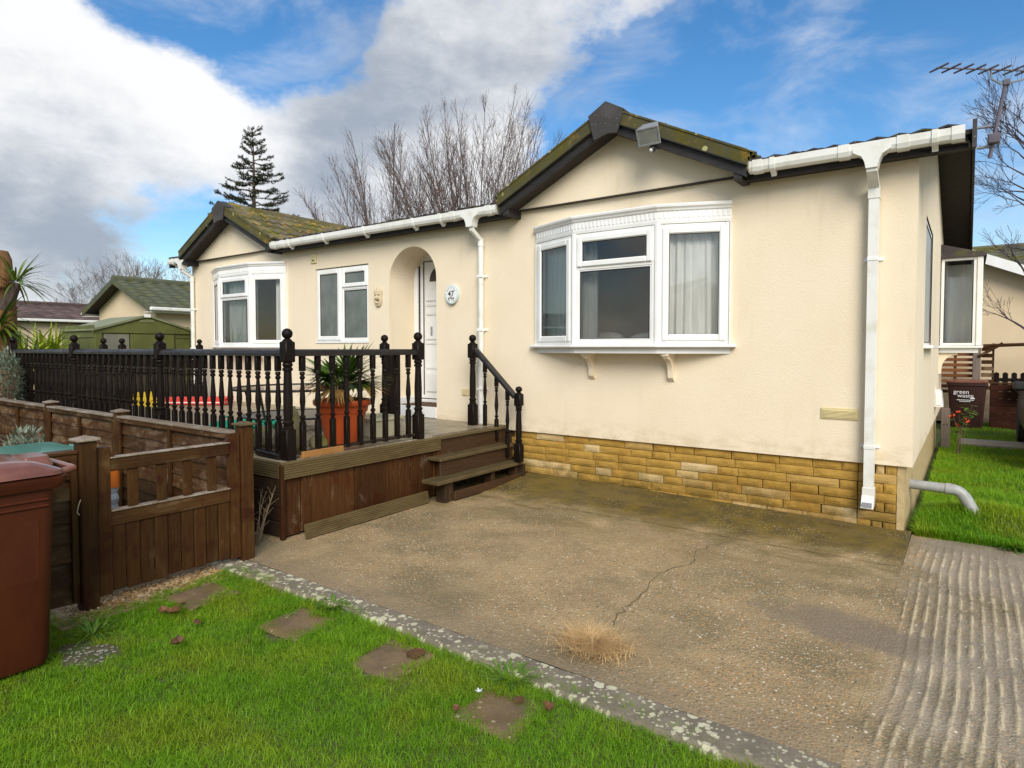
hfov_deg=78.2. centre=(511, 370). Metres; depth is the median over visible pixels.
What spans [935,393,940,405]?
box door
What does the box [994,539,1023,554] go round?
weed
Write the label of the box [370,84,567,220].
bare tree
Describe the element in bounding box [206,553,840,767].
kerb
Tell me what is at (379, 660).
stepping stone
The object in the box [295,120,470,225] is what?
bare tree
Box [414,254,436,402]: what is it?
front door
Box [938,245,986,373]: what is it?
side bay window
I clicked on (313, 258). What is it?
extractor vent
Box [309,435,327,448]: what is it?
garden rock
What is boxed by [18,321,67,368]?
strap leaved plant
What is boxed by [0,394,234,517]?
lap fence
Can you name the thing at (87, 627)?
weed
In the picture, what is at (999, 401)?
brown board screen
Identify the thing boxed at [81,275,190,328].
gable bungalow
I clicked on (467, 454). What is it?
garden steps
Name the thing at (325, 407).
potted fan palm
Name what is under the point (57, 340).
strap leaved plant
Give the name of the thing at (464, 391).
wall socket plate
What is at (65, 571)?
lap fence
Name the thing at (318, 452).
timber offcut
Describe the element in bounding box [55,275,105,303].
bare tree
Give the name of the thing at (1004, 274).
mossy roofed bungalow
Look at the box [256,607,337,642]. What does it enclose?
stepping stone
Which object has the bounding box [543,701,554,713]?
fallen leaf
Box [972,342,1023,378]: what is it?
pergola post
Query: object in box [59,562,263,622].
gravel strip
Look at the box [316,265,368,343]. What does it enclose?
window
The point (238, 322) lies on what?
curtain
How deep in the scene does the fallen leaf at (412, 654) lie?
3.10 m
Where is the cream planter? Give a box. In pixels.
[363,413,404,436]
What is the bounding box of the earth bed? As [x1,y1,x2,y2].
[50,549,272,631]
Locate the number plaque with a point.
(452, 294)
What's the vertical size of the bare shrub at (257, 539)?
0.469 m
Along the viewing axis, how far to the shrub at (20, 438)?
6.18 m
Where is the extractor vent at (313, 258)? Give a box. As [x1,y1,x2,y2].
[310,254,316,263]
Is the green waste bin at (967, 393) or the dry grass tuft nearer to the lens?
the dry grass tuft
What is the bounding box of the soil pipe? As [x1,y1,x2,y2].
[909,479,980,515]
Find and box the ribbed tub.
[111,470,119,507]
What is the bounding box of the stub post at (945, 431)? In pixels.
[940,408,949,448]
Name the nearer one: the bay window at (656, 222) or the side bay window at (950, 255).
the bay window at (656, 222)
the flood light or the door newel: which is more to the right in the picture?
the flood light
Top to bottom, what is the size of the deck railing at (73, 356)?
1.050 m
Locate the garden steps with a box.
[422,424,527,502]
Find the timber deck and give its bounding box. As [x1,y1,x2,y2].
[126,401,493,540]
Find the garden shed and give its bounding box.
[57,314,191,394]
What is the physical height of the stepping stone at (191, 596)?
0.024 m
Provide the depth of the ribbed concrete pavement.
2.95 m
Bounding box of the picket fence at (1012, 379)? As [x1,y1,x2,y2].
[993,372,1023,421]
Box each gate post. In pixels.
[68,435,100,610]
[231,421,256,561]
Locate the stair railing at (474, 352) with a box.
[468,335,523,462]
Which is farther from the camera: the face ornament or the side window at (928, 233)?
the face ornament
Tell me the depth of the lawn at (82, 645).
2.64 m
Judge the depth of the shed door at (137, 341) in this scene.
12.15 m
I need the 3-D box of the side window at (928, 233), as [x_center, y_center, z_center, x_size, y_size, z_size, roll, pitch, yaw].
[4.260,-0.853,6.446,0.158,1.255,1.400,1,2,36]
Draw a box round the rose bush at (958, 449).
[946,405,977,453]
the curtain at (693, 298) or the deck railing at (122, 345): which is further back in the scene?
the deck railing at (122, 345)
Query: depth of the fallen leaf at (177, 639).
3.17 m
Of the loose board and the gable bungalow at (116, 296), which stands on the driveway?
the loose board
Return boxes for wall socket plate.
[462,389,469,395]
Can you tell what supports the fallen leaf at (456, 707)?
on the stepping stone at (502, 711)
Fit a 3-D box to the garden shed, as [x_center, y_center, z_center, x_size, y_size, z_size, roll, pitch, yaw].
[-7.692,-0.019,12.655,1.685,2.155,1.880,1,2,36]
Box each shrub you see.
[0,345,27,400]
[0,422,45,445]
[254,486,278,545]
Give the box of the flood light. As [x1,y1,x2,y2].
[635,121,660,151]
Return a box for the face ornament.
[374,287,382,306]
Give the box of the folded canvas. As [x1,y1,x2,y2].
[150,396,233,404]
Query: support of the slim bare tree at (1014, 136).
on the side lawn at (993, 471)
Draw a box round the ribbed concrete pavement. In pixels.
[841,534,1023,767]
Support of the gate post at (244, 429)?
on the earth bed
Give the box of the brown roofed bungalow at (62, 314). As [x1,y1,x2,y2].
[16,300,98,370]
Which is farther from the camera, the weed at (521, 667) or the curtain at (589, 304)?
the curtain at (589, 304)
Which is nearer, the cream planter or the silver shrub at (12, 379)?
the cream planter
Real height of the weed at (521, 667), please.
0.057 m
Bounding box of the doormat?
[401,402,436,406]
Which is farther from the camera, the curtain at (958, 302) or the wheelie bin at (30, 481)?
the curtain at (958, 302)
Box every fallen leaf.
[158,606,168,613]
[164,605,179,613]
[169,635,183,645]
[402,647,424,658]
[452,704,460,712]
[514,695,523,703]
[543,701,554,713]
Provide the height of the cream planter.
0.193 m
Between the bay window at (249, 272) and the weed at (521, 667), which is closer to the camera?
the weed at (521, 667)
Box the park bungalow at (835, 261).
[167,101,986,530]
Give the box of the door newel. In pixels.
[379,335,400,414]
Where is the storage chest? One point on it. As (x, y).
(40, 447)
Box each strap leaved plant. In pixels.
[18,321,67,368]
[21,320,83,369]
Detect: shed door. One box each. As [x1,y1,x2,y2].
[103,334,128,384]
[130,334,174,366]
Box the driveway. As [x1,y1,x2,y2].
[249,470,910,764]
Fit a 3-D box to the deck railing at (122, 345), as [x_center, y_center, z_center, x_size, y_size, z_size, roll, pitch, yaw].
[-6.091,0.023,9.788,0.090,1.050,2.607,1,2,36]
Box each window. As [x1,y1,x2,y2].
[211,261,287,361]
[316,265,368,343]
[529,200,735,380]
[924,222,938,347]
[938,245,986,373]
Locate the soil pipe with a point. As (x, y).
(964, 496)
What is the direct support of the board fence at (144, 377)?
on the ground at (921, 496)
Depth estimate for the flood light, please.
5.72 m
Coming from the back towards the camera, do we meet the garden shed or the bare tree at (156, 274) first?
the bare tree at (156, 274)
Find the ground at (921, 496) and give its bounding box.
[125,420,1008,767]
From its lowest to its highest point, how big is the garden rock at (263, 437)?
0.223 m
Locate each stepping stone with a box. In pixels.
[163,583,242,609]
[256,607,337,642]
[350,639,435,682]
[450,684,543,744]
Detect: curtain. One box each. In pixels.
[229,281,246,341]
[276,280,279,339]
[546,247,565,335]
[582,242,597,337]
[669,233,718,333]
[939,264,972,345]
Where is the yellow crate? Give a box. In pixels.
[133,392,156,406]
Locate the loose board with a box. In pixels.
[304,491,428,538]
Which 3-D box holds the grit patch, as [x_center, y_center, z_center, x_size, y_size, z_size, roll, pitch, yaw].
[-2.097,1.419,3.123,0.255,0.006,0.449,-1,2,-35]
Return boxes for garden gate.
[97,433,240,596]
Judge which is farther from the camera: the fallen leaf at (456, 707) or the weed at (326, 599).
the weed at (326, 599)
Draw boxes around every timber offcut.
[256,449,280,459]
[300,445,343,458]
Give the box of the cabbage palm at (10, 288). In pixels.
[0,250,68,391]
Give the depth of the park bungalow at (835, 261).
6.23 m
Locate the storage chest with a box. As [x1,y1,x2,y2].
[0,442,73,454]
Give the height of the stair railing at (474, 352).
1.418 m
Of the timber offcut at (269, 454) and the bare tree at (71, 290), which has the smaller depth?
the timber offcut at (269, 454)
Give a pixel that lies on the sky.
(121, 121)
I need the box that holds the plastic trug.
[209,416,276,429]
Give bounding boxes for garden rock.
[253,425,274,448]
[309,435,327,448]
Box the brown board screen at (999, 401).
[989,382,1017,428]
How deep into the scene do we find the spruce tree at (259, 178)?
20.19 m
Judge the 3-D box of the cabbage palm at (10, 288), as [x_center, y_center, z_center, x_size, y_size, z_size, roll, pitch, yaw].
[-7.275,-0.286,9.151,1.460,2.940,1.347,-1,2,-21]
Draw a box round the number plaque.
[445,285,459,303]
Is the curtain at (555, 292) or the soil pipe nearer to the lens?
the soil pipe
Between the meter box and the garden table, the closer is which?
the garden table
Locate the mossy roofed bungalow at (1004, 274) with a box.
[936,243,1023,422]
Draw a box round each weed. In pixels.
[55,617,120,644]
[311,594,348,614]
[477,657,539,695]
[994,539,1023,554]
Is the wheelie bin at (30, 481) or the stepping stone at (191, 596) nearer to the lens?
the wheelie bin at (30, 481)
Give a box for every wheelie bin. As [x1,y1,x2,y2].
[0,452,75,677]
[1012,381,1023,441]
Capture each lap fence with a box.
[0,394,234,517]
[42,449,80,609]
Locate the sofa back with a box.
[598,332,648,337]
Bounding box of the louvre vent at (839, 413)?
[821,407,858,419]
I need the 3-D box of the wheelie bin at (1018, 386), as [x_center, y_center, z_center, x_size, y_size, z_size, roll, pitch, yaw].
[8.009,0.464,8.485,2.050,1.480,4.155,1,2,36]
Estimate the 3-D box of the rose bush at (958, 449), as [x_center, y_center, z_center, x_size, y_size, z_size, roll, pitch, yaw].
[6.336,0.828,8.886,0.393,0.726,0.320,1,2,36]
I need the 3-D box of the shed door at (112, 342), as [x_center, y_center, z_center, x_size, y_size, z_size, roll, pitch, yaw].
[-7.376,0.154,11.778,0.028,1.670,0.430,1,2,36]
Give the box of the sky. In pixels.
[0,0,1023,303]
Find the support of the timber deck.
on the driveway
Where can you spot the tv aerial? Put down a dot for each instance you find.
(993, 138)
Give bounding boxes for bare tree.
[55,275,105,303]
[65,252,168,303]
[125,255,191,280]
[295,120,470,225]
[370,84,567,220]
[962,58,1023,328]
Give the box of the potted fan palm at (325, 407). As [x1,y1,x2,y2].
[294,343,391,444]
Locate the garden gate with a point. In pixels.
(202, 528)
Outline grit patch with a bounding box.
[58,644,117,672]
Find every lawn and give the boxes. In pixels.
[0,530,728,767]
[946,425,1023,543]
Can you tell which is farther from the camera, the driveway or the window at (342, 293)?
the window at (342, 293)
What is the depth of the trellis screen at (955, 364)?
12.35 m
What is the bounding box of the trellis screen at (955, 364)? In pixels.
[941,343,994,392]
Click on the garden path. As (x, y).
(998, 444)
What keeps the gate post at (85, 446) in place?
on the earth bed
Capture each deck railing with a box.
[8,328,296,460]
[25,338,202,404]
[295,332,424,454]
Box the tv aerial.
[929,62,1023,158]
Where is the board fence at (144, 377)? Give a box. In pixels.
[19,355,179,403]
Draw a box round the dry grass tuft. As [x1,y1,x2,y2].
[531,615,653,666]
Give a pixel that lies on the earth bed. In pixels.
(61, 613)
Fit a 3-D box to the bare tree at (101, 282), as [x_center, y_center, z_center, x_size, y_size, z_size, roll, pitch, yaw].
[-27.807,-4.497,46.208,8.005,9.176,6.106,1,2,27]
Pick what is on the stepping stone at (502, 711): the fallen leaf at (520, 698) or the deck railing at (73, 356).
the fallen leaf at (520, 698)
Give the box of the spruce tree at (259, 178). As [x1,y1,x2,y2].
[207,126,298,215]
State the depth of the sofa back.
6.76 m
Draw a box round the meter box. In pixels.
[934,389,943,406]
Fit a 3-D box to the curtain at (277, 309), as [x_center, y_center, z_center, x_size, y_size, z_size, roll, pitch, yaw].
[-3.586,-0.951,9.887,0.278,1.150,0.066,1,2,21]
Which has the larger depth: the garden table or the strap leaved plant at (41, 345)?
the strap leaved plant at (41, 345)
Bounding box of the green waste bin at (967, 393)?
[946,378,988,428]
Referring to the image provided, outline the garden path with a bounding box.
[959,438,1023,449]
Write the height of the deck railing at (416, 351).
1.050 m
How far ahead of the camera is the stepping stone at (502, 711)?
2.61 m
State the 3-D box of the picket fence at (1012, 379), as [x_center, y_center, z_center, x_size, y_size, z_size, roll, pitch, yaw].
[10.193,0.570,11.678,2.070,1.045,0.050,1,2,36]
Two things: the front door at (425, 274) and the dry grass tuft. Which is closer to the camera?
the dry grass tuft
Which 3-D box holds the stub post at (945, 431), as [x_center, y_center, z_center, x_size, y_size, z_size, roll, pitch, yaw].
[6.515,0.895,9.472,0.110,0.650,0.113,1,2,36]
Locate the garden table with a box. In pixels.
[233,383,354,423]

